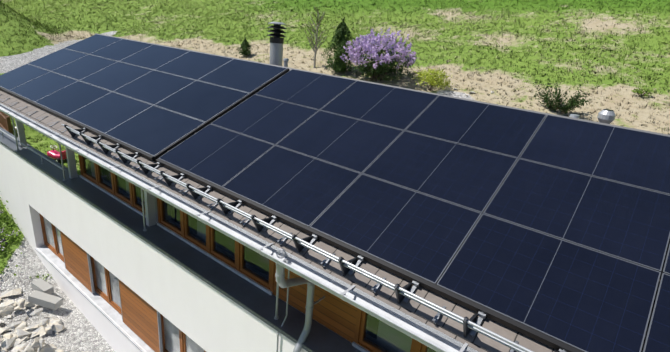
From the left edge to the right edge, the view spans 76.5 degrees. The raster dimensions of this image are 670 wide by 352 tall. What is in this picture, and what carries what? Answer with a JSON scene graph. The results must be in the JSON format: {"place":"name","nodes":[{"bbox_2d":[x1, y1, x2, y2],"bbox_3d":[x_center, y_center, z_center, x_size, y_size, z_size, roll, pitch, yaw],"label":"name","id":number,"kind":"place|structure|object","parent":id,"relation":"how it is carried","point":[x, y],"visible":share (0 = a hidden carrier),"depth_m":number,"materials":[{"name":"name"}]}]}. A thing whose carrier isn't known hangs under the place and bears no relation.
{"place":"outdoors","nodes":[
{"label":"outdoors","id":0,"kind":"place"},
{"bbox_2d":[0,0,669,351],"bbox_3d":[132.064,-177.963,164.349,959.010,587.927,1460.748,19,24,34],"label":"ground","id":1,"kind":"structure","parent":0,"point":[80,333],"depth_m":19.34,"materials":[{"name":"green plant"}]},
{"bbox_2d":[0,234,8,246],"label":"plant","id":2,"kind":"object","parent":1,"relation":"on","point":[3,240],"visible":0.46,"depth_m":13.95,"materials":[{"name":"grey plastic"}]},
{"bbox_2d":[0,197,51,279],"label":"ground cover plants","id":3,"kind":"object","parent":1,"relation":"on","point":[3,225],"visible":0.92,"depth_m":14.08,"materials":[{"name":"green plant"}]},
{"bbox_2d":[47,145,66,162],"bbox_3d":[-9.456,-0.770,14.437,0.689,0.515,0.425,11,21,16],"label":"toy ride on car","id":4,"kind":"object","parent":1,"relation":"on","point":[55,154],"visible":0.71,"depth_m":14.34,"materials":[{"name":"red plastic"}]},
{"bbox_2d":[0,127,360,351],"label":"house walls","id":5,"kind":"structure","parent":1,"relation":"on","point":[204,302],"depth_m":9.19,"materials":[{"name":"white paint"}]},
{"bbox_2d":[39,213,205,351],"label":"windows","id":6,"kind":"structure","parent":5,"relation":"attached to","point":[150,326],"depth_m":10.65,"materials":[{"name":"brown wood"}]},
{"bbox_2d":[0,117,278,319],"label":"support posts","id":7,"kind":"object","parent":5,"relation":"on","point":[148,200],"visible":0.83,"depth_m":10.95,"materials":[{"name":"silver metal"}]},
{"bbox_2d":[78,154,436,351],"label":"windows","id":8,"kind":"structure","parent":5,"relation":"attached to","point":[359,329],"depth_m":7.39,"materials":[{"name":"brown wood"}]},
{"bbox_2d":[276,270,324,351],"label":"downpipe","id":9,"kind":"object","parent":5,"relation":"attached to","point":[310,304],"visible":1,"depth_m":6.18,"materials":[{"name":"metal"}]},
{"bbox_2d":[0,33,669,351],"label":"roof","id":10,"kind":"structure","parent":5,"relation":"on","point":[453,329],"depth_m":5.06,"materials":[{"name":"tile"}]},
{"bbox_2d":[0,103,477,351],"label":"gutter","id":11,"kind":"object","parent":10,"relation":"attached to","point":[312,276],"visible":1,"depth_m":5.15,"materials":[{"name":"zinc"}]},
{"bbox_2d":[267,22,288,66],"bbox_3d":[-1.387,-2.983,10.744,0.765,1.695,0.480,19,24,34],"label":"vent pipe","id":12,"kind":"object","parent":10,"relation":"on","point":[276,48],"visible":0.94,"depth_m":10.57,"materials":[{"name":"metal"}]},
{"bbox_2d":[0,94,565,351],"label":"snow guard","id":13,"kind":"object","parent":10,"relation":"on","point":[305,245],"visible":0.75,"depth_m":4.97,"materials":[{"name":"grey paint"}]},
{"bbox_2d":[0,68,665,351],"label":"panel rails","id":14,"kind":"object","parent":10,"relation":"on","point":[554,343],"visible":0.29,"depth_m":5.16,"materials":[{"name":"black"}]},
{"bbox_2d":[0,34,669,351],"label":"solar panels","id":15,"kind":"object","parent":14,"relation":"on","point":[557,227],"visible":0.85,"depth_m":5.64,"materials":[{"name":"blue glass"}]},
{"bbox_2d":[569,109,615,123],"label":"roof vents","id":16,"kind":"object","parent":10,"relation":"on","point":[607,116],"visible":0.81,"depth_m":6.40,"materials":[{"name":"silver metal"}]},
{"bbox_2d":[237,38,251,55],"bbox_3d":[-4.590,-6.621,21.834,0.796,1.044,0.779,19,24,34],"label":"conifer","id":17,"kind":"object","parent":1,"relation":"on","point":[245,48],"visible":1,"depth_m":21.71,"materials":[{"name":"green plant"}]},
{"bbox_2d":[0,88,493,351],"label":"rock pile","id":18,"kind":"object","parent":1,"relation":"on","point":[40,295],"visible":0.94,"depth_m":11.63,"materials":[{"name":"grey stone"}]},
{"bbox_2d":[305,5,333,67],"bbox_3d":[-0.808,-6.245,19.090,1.324,2.823,1.468,19,24,34],"label":"young tree","id":19,"kind":"object","parent":1,"relation":"on","point":[317,38],"visible":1,"depth_m":19.01,"materials":[{"name":"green plant"}]},
{"bbox_2d":[0,0,669,173],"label":"grass","id":20,"kind":"structure","parent":1,"relation":"on","point":[3,5],"depth_m":22.26,"materials":[{"name":"green plant"}]},
{"bbox_2d":[321,17,354,72],"bbox_3d":[0.317,-5.653,18.463,1.658,2.394,1.653,19,24,34],"label":"thuja","id":21,"kind":"object","parent":1,"relation":"on","point":[342,30],"visible":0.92,"depth_m":18.23,"materials":[{"name":"green plant"}]},
{"bbox_2d":[340,27,423,81],"bbox_3d":[1.837,-4.955,17.364,3.297,2.168,2.985,19,24,34],"label":"lilac bush","id":22,"kind":"object","parent":1,"relation":"on","point":[373,65],"visible":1,"depth_m":16.85,"materials":[{"name":"purple plant"}]},
{"bbox_2d":[412,67,452,90],"bbox_3d":[3.657,-3.742,16.286,1.808,0.973,1.506,19,24,34],"label":"yellow bush","id":23,"kind":"object","parent":1,"relation":"on","point":[430,78],"visible":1,"depth_m":16.03,"materials":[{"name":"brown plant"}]},
{"bbox_2d":[532,81,591,113],"bbox_3d":[7.460,-2.590,14.009,1.865,0.978,1.370,19,24,34],"label":"sparse shrub","id":24,"kind":"object","parent":1,"relation":"on","point":[572,103],"visible":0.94,"depth_m":13.80,"materials":[{"name":"green plant"}]},
{"bbox_2d":[631,88,651,96],"bbox_3d":[10.364,-2.812,14.343,0.636,0.322,0.584,19,24,34],"label":"weed clump","id":25,"kind":"object","parent":1,"relation":"on","point":[647,91],"visible":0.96,"depth_m":14.26,"materials":[{"name":"green plant"}]}
]}

